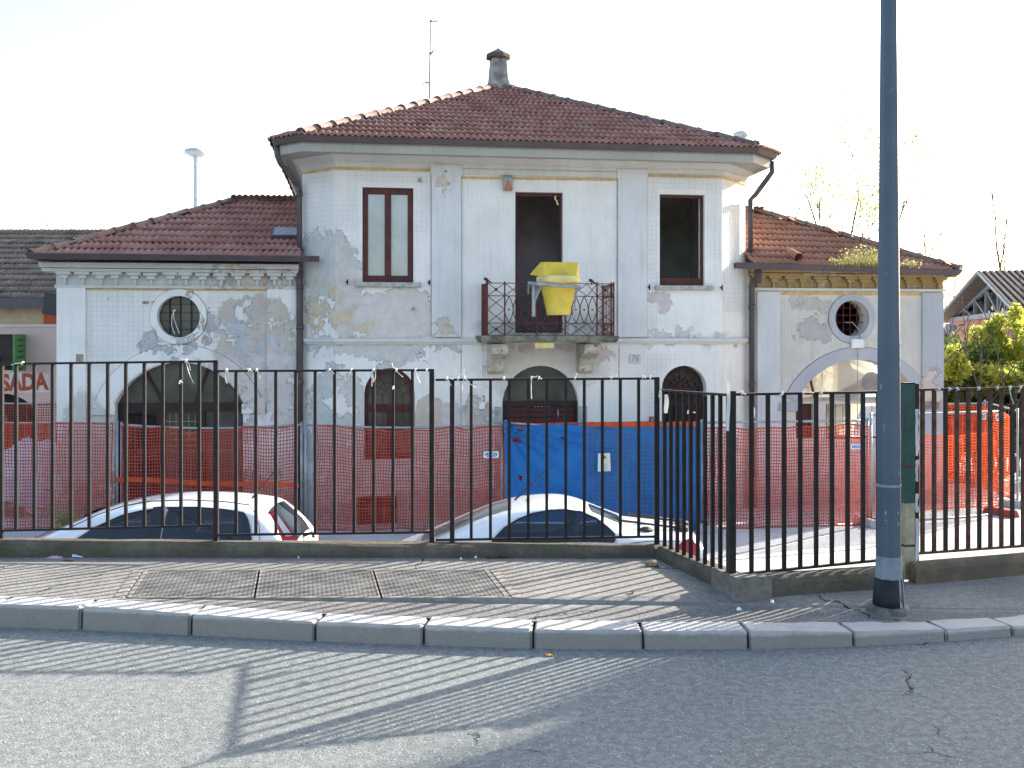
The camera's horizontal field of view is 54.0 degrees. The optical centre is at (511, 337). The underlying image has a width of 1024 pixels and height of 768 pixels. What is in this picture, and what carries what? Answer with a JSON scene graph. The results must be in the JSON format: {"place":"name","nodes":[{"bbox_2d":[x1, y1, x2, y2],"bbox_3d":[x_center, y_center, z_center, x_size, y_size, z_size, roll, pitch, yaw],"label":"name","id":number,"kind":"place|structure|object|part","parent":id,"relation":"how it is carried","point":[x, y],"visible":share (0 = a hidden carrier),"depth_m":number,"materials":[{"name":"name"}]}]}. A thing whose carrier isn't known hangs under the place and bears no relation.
{"place":"outdoors","nodes":[
{"label":"outdoors","id":0,"kind":"place"},
{"bbox_2d":[4,436,55,516],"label":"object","id":1,"kind":"object","parent":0,"point":[23,462],"visible":0.26,"depth_m":18.72,"materials":[{"name":"orange plastic"}]},
{"bbox_2d":[0,627,1023,767],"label":"road","id":2,"kind":"structure","parent":0,"point":[937,706],"depth_m":4.65,"materials":[{"name":"grey asphalt"}]},
{"bbox_2d":[0,595,1023,649],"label":"kerb","id":3,"kind":"structure","parent":2,"relation":"on","point":[120,616],"depth_m":5.63,"materials":[{"name":"concrete"}]},
{"bbox_2d":[3,558,1021,766],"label":"grit","id":4,"kind":"object","parent":2,"relation":"on","point":[582,651],"visible":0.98,"depth_m":5.57,"materials":[{"name":"grey gravel"}]},
{"bbox_2d":[0,557,1023,623],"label":"pavement","id":5,"kind":"structure","parent":0,"point":[638,590],"depth_m":6.24,"materials":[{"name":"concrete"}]},
{"bbox_2d":[47,556,62,558],"bbox_3d":[-3.269,1.569,7.188,0.110,0.023,0.044,0,0,0],"label":"sweet wrapper","id":6,"kind":"object","parent":5,"relation":"on","point":[54,557],"visible":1,"depth_m":7.18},
{"bbox_2d":[72,554,82,558],"bbox_3d":[-3.114,1.567,7.202,0.074,0.026,0.046,10,1,-28],"label":"cigarette packet","id":7,"kind":"object","parent":5,"relation":"on","point":[75,556],"visible":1,"depth_m":7.18,"materials":[{"name":"white cardboard"}]},
{"bbox_2d":[127,570,259,599],"bbox_3d":[-2.025,1.592,6.460,0.928,0.036,0.734,0,0,0],"label":"floor grating","id":8,"kind":"object","parent":5,"relation":"on","point":[203,584],"visible":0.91,"depth_m":6.42,"materials":[{"name":"metal"}]},
{"bbox_2d":[254,570,381,600],"bbox_3d":[-1.253,1.592,6.460,0.928,0.036,0.734,0,0,0],"label":"floor grating","id":9,"kind":"object","parent":5,"relation":"on","point":[332,585],"visible":0.98,"depth_m":6.40,"materials":[{"name":"metal"}]},
{"bbox_2d":[373,570,508,600],"bbox_3d":[-0.481,1.592,6.460,0.928,0.036,0.734,0,0,0],"label":"floor grating","id":10,"kind":"object","parent":5,"relation":"on","point":[439,585],"visible":0.98,"depth_m":6.39,"materials":[{"name":"metal"}]},
{"bbox_2d":[485,556,512,558],"bbox_3d":[-0.106,1.570,7.217,0.278,0.028,0.080,0,0,0],"label":"dirt heap","id":11,"kind":"object","parent":5,"relation":"on","point":[490,557],"visible":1,"depth_m":7.19,"materials":[{"name":"brown soil"}]},
{"bbox_2d":[646,559,657,566],"bbox_3d":[0.973,1.562,6.969,0.086,0.043,0.068,0,0,-11],"label":"brick lump","id":12,"kind":"object","parent":5,"relation":"on","point":[652,563],"visible":1,"depth_m":6.95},
{"bbox_2d":[865,0,909,616],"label":"lamp post","id":13,"kind":"object","parent":5,"relation":"on","point":[888,600],"visible":1,"depth_m":5.95,"materials":[{"name":"metal"}]},
{"bbox_2d":[0,0,1023,325],"label":"sky","id":14,"kind":"structure","parent":0,"point":[104,101],"materials":[{"name":"white"}]},
{"bbox_2d":[4,362,1023,581],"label":"yard ground","id":15,"kind":"structure","parent":0,"point":[742,550],"depth_m":16.70,"materials":[{"name":"concrete"}]},
{"bbox_2d":[4,403,55,421],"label":"site fence panel","id":16,"kind":"object","parent":15,"relation":"on","point":[31,403],"visible":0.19,"depth_m":21.60,"materials":[{"name":"metal"}]},
{"bbox_2d":[4,424,46,449],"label":"safety net","id":17,"kind":"object","parent":16,"relation":"attached to","point":[25,432],"visible":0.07,"depth_m":21.11,"materials":[{"name":"orange plastic"}]},
{"bbox_2d":[4,404,55,446],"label":"safety net","id":18,"kind":"object","parent":16,"relation":"attached to","point":[26,415],"visible":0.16,"depth_m":21.57,"materials":[{"name":"plastic"}]},
{"bbox_2d":[0,229,105,448],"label":"pink building","id":19,"kind":"structure","parent":15,"relation":"on","point":[27,330],"depth_m":23.00,"materials":[{"name":"paint"}]},
{"bbox_2d":[0,334,12,369],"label":"window","id":20,"kind":"structure","parent":19,"relation":"in","point":[6,340],"depth_m":23.12,"materials":[{"name":"grey"}]},
{"bbox_2d":[4,420,118,522],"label":"site fence panel","id":21,"kind":"object","parent":15,"relation":"on","point":[117,459],"visible":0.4,"depth_m":17.18,"materials":[{"name":"metal"}]},
{"bbox_2d":[4,422,112,528],"bbox_3d":[-8.389,2.341,17.119,3.180,1.846,0.054,0,0,-1],"label":"safety net","id":22,"kind":"object","parent":21,"relation":"attached to","point":[57,470],"visible":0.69,"depth_m":17.13,"materials":[{"name":"orange plastic"}]},
{"bbox_2d":[37,505,86,527],"bbox_3d":[-7.433,3.053,16.797,0.949,0.494,0.354,0,0,0],"label":"weed tuft","id":23,"kind":"object","parent":15,"relation":"on","point":[62,519],"visible":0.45,"depth_m":16.78,"materials":[{"name":"green plant"}]},
{"bbox_2d":[33,472,320,539],"bbox_3d":[-4.234,2.406,11.750,3.876,1.788,1.980,0,0,0],"label":"hatchback car","id":24,"kind":"object","parent":15,"relation":"on","point":[245,513],"visible":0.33,"depth_m":11.11,"materials":[{"name":"white metal"}]},
{"bbox_3d":[-4.377,2.089,11.036,1.020,0.413,0.190,0,0,0],"label":"side window","id":25,"kind":"part","parent":24,"relation":"part of","materials":[{"name":"black glass"}]},
{"bbox_3d":[-3.347,2.086,11.039,1.000,0.418,0.196,0,0,0],"label":"side window","id":26,"kind":"part","parent":24,"relation":"part of","materials":[{"name":"black glass"}]},
{"bbox_3d":[-2.599,2.146,11.750,0.314,0.408,1.160,0,0,0],"label":"rear window","id":27,"kind":"part","parent":24,"relation":"part of","materials":[{"name":"grey glass"}]},
{"bbox_2d":[184,148,207,206],"bbox_3d":[-11.960,-1.935,38.000,0.857,10.470,0.857,0,0,0],"label":"mushroom lamp","id":28,"kind":"object","parent":15,"relation":"on","point":[195,153],"visible":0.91,"depth_m":37.92,"materials":[{"name":"white metal"}]},
{"bbox_2d":[120,422,302,513],"bbox_3d":[-5.148,2.373,17.210,3.310,1.868,0.671,0,0,0],"label":"site fence panel","id":29,"kind":"object","parent":15,"relation":"on","point":[301,461],"visible":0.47,"depth_m":17.20,"materials":[{"name":"metal"}]},
{"bbox_2d":[121,425,293,505],"bbox_3d":[-5.159,2.407,17.141,3.033,1.850,0.077,0,0,0],"label":"safety net","id":30,"kind":"object","parent":29,"relation":"attached to","point":[209,458],"visible":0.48,"depth_m":17.14,"materials":[{"name":"orange plastic"}]},
{"bbox_2d":[116,477,298,487],"bbox_3d":[-5.172,2.457,17.070,3.100,0.182,0.020,0,0,0],"label":"plastic strip","id":31,"kind":"object","parent":30,"relation":"attached to","point":[205,483],"visible":0.78,"depth_m":17.07,"materials":[{"name":"plastic"}]},
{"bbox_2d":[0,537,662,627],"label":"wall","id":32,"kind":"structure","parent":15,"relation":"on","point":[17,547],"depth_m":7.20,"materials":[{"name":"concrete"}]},
{"bbox_2d":[0,360,218,540],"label":"railing panel","id":33,"kind":"object","parent":32,"relation":"on","point":[215,525],"visible":0.86,"depth_m":7.29,"materials":[{"name":"black paint"}]},
{"bbox_2d":[181,358,193,383],"bbox_3d":[-2.349,0.240,7.273,0.090,0.184,0.046,0,0,23],"label":"string","id":34,"kind":"object","parent":33,"relation":"hanging from","point":[186,360],"visible":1,"depth_m":7.27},
{"bbox_2d":[218,369,434,541],"bbox_3d":[-1.348,0.868,7.300,1.567,1.285,0.036,0,0,0],"label":"railing panel","id":35,"kind":"object","parent":32,"relation":"on","point":[431,532],"visible":0.94,"depth_m":7.29,"materials":[{"name":"black paint"}]},
{"bbox_2d":[225,368,228,382],"bbox_3d":[-2.064,0.275,7.278,0.026,0.115,0.050,0,0,0],"label":"string","id":36,"kind":"object","parent":35,"relation":"hanging from","point":[226,369],"visible":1,"depth_m":7.27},
{"bbox_2d":[370,368,375,385],"bbox_3d":[-1.004,0.284,7.276,0.036,0.132,0.043,0,0,44],"label":"string","id":37,"kind":"object","parent":35,"relation":"hanging from","point":[372,371],"visible":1,"depth_m":7.27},
{"bbox_2d":[435,377,659,543],"bbox_3d":[0.258,0.907,7.300,1.626,1.246,0.036,0,0,0],"label":"railing panel","id":38,"kind":"object","parent":32,"relation":"on","point":[453,539],"visible":0.86,"depth_m":7.29,"materials":[{"name":"black paint"}]},
{"bbox_2d":[461,369,475,390],"bbox_3d":[-0.315,0.306,7.269,0.104,0.163,0.048,0,0,17],"label":"string","id":39,"kind":"object","parent":38,"relation":"hanging from","point":[466,380],"visible":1,"depth_m":7.27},
{"bbox_2d":[304,422,502,530],"bbox_3d":[-1.859,2.373,17.220,3.595,1.868,0.671,0,0,0],"label":"site fence panel","id":40,"kind":"object","parent":15,"relation":"on","point":[376,427],"visible":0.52,"depth_m":17.20,"materials":[{"name":"metal"}]},
{"bbox_2d":[317,425,501,530],"bbox_3d":[-1.762,2.396,17.159,3.174,1.818,0.067,0,0,0],"label":"safety net","id":41,"kind":"object","parent":40,"relation":"attached to","point":[402,474],"visible":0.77,"depth_m":17.16,"materials":[{"name":"orange plastic"}]},
{"bbox_2d":[484,451,498,457],"bbox_3d":[-0.353,1.979,17.037,0.251,0.110,0.014,0,0,0],"label":"fence plate","id":42,"kind":"object","parent":40,"relation":"attached to","point":[495,454],"visible":0.76,"depth_m":17.04,"materials":[{"name":"white plastic"}]},
{"bbox_2d":[24,44,962,524],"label":"house","id":43,"kind":"structure","parent":15,"relation":"on","point":[386,238],"depth_m":18.20,"materials":[{"name":"paint"}]},
{"bbox_2d":[42,292,55,315],"bbox_3d":[-8.247,-0.603,18.214,0.530,0.455,0.232,0,0,5],"label":"floodlight","id":44,"kind":"object","parent":43,"relation":"attached to","point":[49,304],"visible":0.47,"depth_m":18.11,"materials":[{"name":"grey metal"}]},
{"bbox_2d":[159,296,199,336],"bbox_3d":[-6.002,-0.381,18.183,0.770,0.770,0.051,0,0,-8],"label":"round window","id":45,"kind":"structure","parent":43,"relation":"in","point":[186,315],"depth_m":18.18,"materials":[{"name":"grey glass"}]},
{"bbox_2d":[118,363,242,502],"bbox_3d":[-5.999,1.855,18.279,2.244,2.851,0.100,0,0,-8],"label":"arched door","id":46,"kind":"structure","parent":43,"relation":"in","point":[153,376],"depth_m":18.27,"materials":[{"name":"brown glass"}]},
{"bbox_2d":[354,188,420,286],"bbox_3d":[-2.209,-1.790,17.911,1.180,1.771,0.220,0,0,-8],"label":"window","id":47,"kind":"structure","parent":43,"relation":"in","point":[387,212],"depth_m":17.96,"materials":[{"name":"brown glass"}]},
{"bbox_2d":[365,368,410,457],"bbox_3d":[-2.199,1.348,18.028,0.880,1.613,0.130,0,0,-8],"label":"window","id":48,"kind":"structure","parent":43,"relation":"in","point":[383,379],"depth_m":18.04,"materials":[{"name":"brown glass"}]},
{"bbox_2d":[423,19,437,98],"bbox_3d":[-1.950,-6.351,24.000,0.375,2.512,0.067,0,0,0],"label":"television aerial","id":49,"kind":"object","parent":43,"relation":"attached to","point":[430,53],"visible":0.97,"depth_m":23.99,"materials":[{"name":"metal"}]},
{"bbox_2d":[503,175,512,190],"bbox_3d":[-0.072,-2.804,18.102,0.170,0.288,0.145,0,0,-8],"label":"alarm siren","id":50,"kind":"object","parent":43,"relation":"attached to","point":[507,182],"visible":1,"depth_m":18.07,"materials":[{"name":"plastic"}]},
{"bbox_2d":[502,366,577,480],"bbox_3d":[0.498,1.895,18.403,1.399,2.770,0.135,0,0,-8],"label":"arched doorway","id":51,"kind":"structure","parent":43,"relation":"in","point":[555,387],"depth_m":18.42,"materials":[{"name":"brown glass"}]},
{"bbox_2d":[527,262,580,317],"bbox_3d":[0.726,-0.808,17.071,0.855,0.920,0.806,0,0,-8],"label":"rubble chute","id":52,"kind":"object","parent":43,"relation":"attached to","point":[557,283],"visible":1,"depth_m":16.82,"materials":[{"name":"plastic"}]},
{"bbox_2d":[662,366,703,421],"bbox_3d":[3.171,1.375,18.841,0.842,1.707,0.130,0,0,-8],"label":"window","id":53,"kind":"structure","parent":43,"relation":"in","point":[684,378],"depth_m":18.86,"materials":[{"name":"brown glass"}]},
{"bbox_2d":[654,195,713,289],"bbox_3d":[3.184,-1.772,18.671,1.122,1.773,0.230,0,0,-8],"label":"window","id":54,"kind":"structure","parent":43,"relation":"in","point":[665,283],"depth_m":18.72,"materials":[{"name":"wood"}]},
{"bbox_2d":[829,256,858,268],"bbox_3d":[6.339,-1.444,19.272,0.688,0.247,0.359,0,0,-8],"label":"weed tuft","id":55,"kind":"object","parent":43,"relation":"on","point":[842,262],"visible":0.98,"depth_m":19.21,"materials":[{"name":"yellow plant"}]},
{"bbox_2d":[835,249,871,267],"bbox_3d":[6.535,-1.520,19.316,0.879,0.401,0.313,0,0,-8],"label":"weed tuft","id":56,"kind":"object","parent":43,"relation":"on","point":[844,259],"visible":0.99,"depth_m":19.28,"materials":[{"name":"yellow plant"}]},
{"bbox_2d":[845,244,877,268],"bbox_3d":[6.846,-1.560,19.327,0.848,0.480,0.445,0,0,13],"label":"weed tuft","id":57,"kind":"object","parent":43,"relation":"on","point":[872,253],"visible":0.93,"depth_m":19.30,"materials":[{"name":"yellow plant"}]},
{"bbox_2d":[861,249,877,268],"bbox_3d":[7.053,-1.528,19.408,0.621,0.416,0.306,0,0,-8],"label":"weed tuft","id":58,"kind":"object","parent":43,"relation":"on","point":[874,260],"visible":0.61,"depth_m":19.34,"materials":[{"name":"yellow plant"}]},
{"bbox_2d":[900,259,922,269],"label":"weed tuft","id":59,"kind":"object","parent":43,"relation":"on","point":[910,264],"visible":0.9,"depth_m":19.47,"materials":[{"name":"yellow plant"}]},
{"bbox_2d":[400,461,708,560],"bbox_3d":[0.236,2.383,11.850,3.950,1.834,2.020,0,0,0],"label":"coupe car","id":60,"kind":"object","parent":15,"relation":"on","point":[537,518],"visible":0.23,"depth_m":11.24,"materials":[{"name":"white metal"}]},
{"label":"side window","id":61,"kind":"part","parent":60,"relation":"part of","materials":[{"name":"black glass"}]},
{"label":"rear window","id":62,"kind":"part","parent":60,"relation":"part of","materials":[{"name":"grey glass"}]},
{"bbox_2d":[504,420,709,532],"bbox_3d":[1.577,2.357,17.260,3.604,1.898,0.671,0,0,-1],"label":"site fence panel","id":63,"kind":"object","parent":15,"relation":"on","point":[701,525],"visible":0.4,"depth_m":17.28,"materials":[{"name":"metal"}]},
{"bbox_2d":[504,420,700,529],"bbox_3d":[1.553,2.342,17.192,3.389,1.875,0.094,0,0,-1],"label":"tarpaulin","id":64,"kind":"object","parent":63,"relation":"hanging from","point":[555,454],"visible":0.49,"depth_m":17.19,"materials":[{"name":"blue plastic"}]},
{"bbox_2d":[587,422,695,426],"bbox_3d":[2.229,1.480,17.173,1.898,0.098,0.005,0,0,-1],"label":"net edge roll","id":65,"kind":"object","parent":64,"relation":"attached to","point":[629,424],"visible":0.66,"depth_m":17.17,"materials":[{"name":"orange plastic"}]},
{"bbox_2d":[503,421,701,499],"bbox_3d":[1.549,2.330,17.239,3.432,1.806,0.038,0,0,-1],"label":"safety net","id":66,"kind":"object","parent":63,"relation":"attached to","point":[560,423],"visible":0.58,"depth_m":17.21,"materials":[{"name":"orange plastic"}]},
{"bbox_2d":[598,453,610,470],"bbox_3d":[1.567,2.108,17.030,0.226,0.310,0.024,0,0,-6],"label":"paper notice","id":67,"kind":"object","parent":63,"relation":"attached to","point":[607,465],"visible":0.78,"depth_m":17.04,"materials":[{"name":"white paper"}]},
{"bbox_2d":[587,426,702,528],"bbox_3d":[2.269,2.382,17.102,1.995,1.771,0.060,0,0,-1],"label":"dark net","id":68,"kind":"object","parent":63,"relation":"hanging from","point":[627,476],"visible":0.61,"depth_m":17.09,"materials":[{"name":"plastic"}]},
{"bbox_2d":[655,544,739,584],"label":"wall","id":69,"kind":"structure","parent":15,"relation":"on","point":[693,567],"depth_m":6.78,"materials":[{"name":"concrete"}]},
{"bbox_2d":[659,389,735,573],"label":"railing panel","id":70,"kind":"object","parent":69,"relation":"on","point":[731,501],"visible":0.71,"depth_m":6.58,"materials":[{"name":"black paint"}]},
{"bbox_2d":[664,395,668,412],"bbox_3d":[1.072,0.458,6.976,0.033,0.129,0.012,0,0,0],"label":"foam strip","id":71,"kind":"object","parent":70,"relation":"attached to","point":[666,402],"visible":1,"depth_m":6.97,"materials":[{"name":"white plastic"}]},
{"bbox_2d":[726,383,729,430],"bbox_3d":[1.329,0.423,6.176,0.024,0.297,0.012,0,0,0],"label":"foam strip","id":72,"kind":"object","parent":70,"relation":"attached to","point":[728,408],"visible":1,"depth_m":6.17,"materials":[{"name":"white plastic"}]},
{"bbox_2d":[733,131,747,137],"bbox_3d":[9.106,-2.467,40.000,0.602,11.535,0.602,0,0,0],"label":"mushroom lamp","id":73,"kind":"object","parent":15,"relation":"on","point":[743,134],"visible":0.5,"depth_m":39.77,"materials":[{"name":"white plastic"}]},
{"bbox_2d":[707,418,875,532],"bbox_3d":[4.806,2.357,17.525,3.214,1.898,0.671,0,0,-8],"label":"site fence panel","id":74,"kind":"object","parent":15,"relation":"on","point":[870,522],"visible":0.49,"depth_m":17.57,"materials":[{"name":"metal"}]},
{"bbox_2d":[707,424,869,528],"bbox_3d":[4.814,2.432,17.474,3.032,1.868,0.079,0,0,-8],"label":"safety net","id":75,"kind":"object","parent":74,"relation":"attached to","point":[793,479],"visible":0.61,"depth_m":17.49,"materials":[{"name":"orange plastic"}]},
{"bbox_2d":[851,444,860,448],"bbox_3d":[6.017,1.901,17.547,0.194,0.081,0.014,0,0,0],"label":"fence plate","id":76,"kind":"object","parent":74,"relation":"attached to","point":[855,446],"visible":0.98,"depth_m":17.55,"materials":[{"name":"white plastic"}]},
{"bbox_2d":[711,566,903,624],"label":"wall","id":77,"kind":"structure","parent":15,"relation":"on","point":[738,587],"depth_m":6.23,"materials":[{"name":"concrete"}]},
{"bbox_2d":[736,391,876,573],"bbox_3d":[1.943,0.908,6.388,1.170,1.133,0.035,0,0,-16],"label":"railing panel","id":78,"kind":"object","parent":77,"relation":"on","point":[800,481],"visible":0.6,"depth_m":6.35,"materials":[{"name":"black paint"}]},
{"bbox_2d":[776,391,783,409],"bbox_3d":[1.681,0.391,6.299,0.049,0.116,0.047,0,0,21],"label":"string","id":79,"kind":"object","parent":78,"relation":"hanging from","point":[781,394],"visible":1,"depth_m":6.29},
{"bbox_2d":[757,113,917,233],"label":"bare tree","id":80,"kind":"object","parent":15,"relation":"on","point":[819,186],"visible":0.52,"depth_m":43.17,"materials":[{"name":"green plant"}]},
{"bbox_2d":[831,125,936,240],"bbox_3d":[14.411,-3.810,39.772,2.951,8.449,6.960,0,0,0],"label":"budding tree","id":81,"kind":"object","parent":15,"relation":"on","point":[876,208],"visible":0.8,"depth_m":39.86,"materials":[{"name":"green plant"}]},
{"bbox_2d":[865,410,1019,520],"bbox_3d":[7.733,2.312,18.250,3.170,1.988,0.671,0,0,-19],"label":"site fence panel","id":82,"kind":"object","parent":15,"relation":"on","point":[1006,511],"visible":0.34,"depth_m":18.29,"materials":[{"name":"metal"}]},
{"bbox_2d":[875,432,998,514],"bbox_3d":[7.756,2.435,18.190,2.871,1.416,0.074,0,0,-19],"label":"safety net","id":83,"kind":"object","parent":82,"relation":"attached to","point":[952,473],"visible":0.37,"depth_m":18.32,"materials":[{"name":"orange plastic"}]},
{"bbox_2d":[874,301,1016,477],"bbox_3d":[10.556,1.179,23.217,3.957,4.282,2.622,0,0,-21],"label":"lime bush","id":84,"kind":"object","parent":15,"relation":"on","point":[954,372],"visible":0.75,"depth_m":23.22,"materials":[{"name":"green plant"}]},
{"bbox_2d":[926,228,992,301],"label":"budding tree","id":85,"kind":"object","parent":15,"relation":"on","point":[964,276],"visible":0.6,"depth_m":67.43,"materials":[{"name":"green plant"}]},
{"bbox_2d":[910,552,1023,622],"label":"gate plinth","id":86,"kind":"structure","parent":15,"relation":"on","point":[963,568],"depth_m":6.59,"materials":[{"name":"grey concrete"}]},
{"bbox_2d":[901,382,918,579],"bbox_3d":[2.607,0.946,6.604,0.111,1.308,0.079,0,0,-14],"label":"gate post","id":87,"kind":"object","parent":86,"relation":"on","point":[910,470],"visible":0.85,"depth_m":6.57,"materials":[{"name":"green metal"}]},
{"bbox_2d":[919,386,1023,554],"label":"sliding gate","id":88,"kind":"structure","parent":87,"relation":"attached to","point":[968,471],"depth_m":6.79,"materials":[{"name":"metal"}]},
{"bbox_2d":[948,401,994,488],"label":"site fence panel","id":89,"kind":"object","parent":15,"relation":"on","point":[983,403],"visible":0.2,"depth_m":22.13,"materials":[{"name":"metal"}]},
{"bbox_2d":[948,417,976,479],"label":"safety net","id":90,"kind":"object","parent":89,"relation":"attached to","point":[964,437],"visible":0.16,"depth_m":22.26,"materials":[{"name":"orange plastic"}]},
{"bbox_2d":[948,405,986,482],"bbox_3d":[9.676,2.325,22.048,1.592,1.735,0.076,0,0,-6],"label":"safety net","id":91,"kind":"object","parent":89,"relation":"attached to","point":[963,418],"visible":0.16,"depth_m":22.09,"materials":[{"name":"orange plastic"}]},
{"bbox_2d":[943,281,1015,463],"bbox_3d":[11.722,0.762,25.535,5.284,5.119,2.492,0,0,-31],"label":"lime bush","id":92,"kind":"object","parent":15,"relation":"on","point":[993,345],"visible":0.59,"depth_m":24.76,"materials":[{"name":"green plant"}]},
{"bbox_2d":[944,327,1022,445],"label":"hedge shrub","id":93,"kind":"object","parent":15,"relation":"on","point":[962,393],"visible":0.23,"depth_m":23.56,"materials":[{"name":"green plant"}]},
{"bbox_2d":[944,270,1023,345],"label":"salmon building","id":94,"kind":"structure","parent":15,"relation":"on","point":[997,291],"depth_m":44.13,"materials":[{"name":"grey metal"}]},
{"bbox_2d":[944,323,963,332],"bbox_3d":[17.832,-0.406,40.175,1.249,0.400,0.396,0,0,-28],"label":"wall floodlight","id":95,"kind":"object","parent":94,"relation":"attached to","point":[952,329],"depth_m":39.89,"materials":[{"name":"metal"}]},
{"bbox_2d":[948,358,1023,477],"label":"lime bush","id":96,"kind":"object","parent":15,"relation":"on","point":[991,372],"visible":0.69,"depth_m":23.24,"materials":[{"name":"green plant"}]},
{"bbox_2d":[950,259,1023,472],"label":"lime bush","id":97,"kind":"object","parent":15,"relation":"on","point":[1015,312],"visible":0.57,"depth_m":24.67,"materials":[{"name":"green plant"}]},
{"bbox_2d":[959,343,1020,467],"bbox_3d":[11.286,1.725,24.003,1.306,3.202,1.973,0,0,0],"label":"hedge shrub","id":98,"kind":"object","parent":15,"relation":"on","point":[977,359],"visible":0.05,"depth_m":24.10,"materials":[{"name":"green plant"}]},
{"bbox_2d":[971,400,1020,507],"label":"site fence panel","id":99,"kind":"object","parent":15,"relation":"on","point":[1017,503],"visible":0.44,"depth_m":19.59,"materials":[{"name":"galvanised steel"},{"name":"red plastic"}]},
{"bbox_2d":[982,407,1009,497],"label":"safety net","id":100,"kind":"object","parent":99,"relation":"attached to","point":[1005,459],"visible":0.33,"depth_m":20.75,"materials":[{"name":"orange plastic"}]},
{"bbox_2d":[985,351,1023,475],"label":"hedge shrub","id":101,"kind":"object","parent":15,"relation":"on","point":[1007,395],"visible":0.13,"depth_m":23.67,"materials":[{"name":"green plant"}]},
{"bbox_2d":[787,135,840,217],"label":"bare tree","id":102,"kind":"object","parent":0,"point":[795,215],"visible":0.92,"depth_m":42.79,"materials":[{"name":"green plant"}]},
{"bbox_2d":[781,87,915,231],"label":"budding tree","id":103,"kind":"object","parent":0,"point":[825,180],"visible":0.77,"depth_m":45.80,"materials":[{"name":"green plant"}]},
{"bbox_2d":[900,169,964,255],"bbox_3d":[16.420,-3.291,39.547,2.405,6.324,3.996,0,0,0],"label":"bare tree","id":104,"kind":"object","parent":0,"point":[948,197],"visible":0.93,"depth_m":39.86,"materials":[{"name":"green plant"}]},
{"bbox_2d":[956,104,1023,270],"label":"bare tree","id":105,"kind":"object","parent":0,"point":[1004,245],"visible":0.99,"depth_m":68.53,"materials":[{"name":"brown plant"}]}
]}

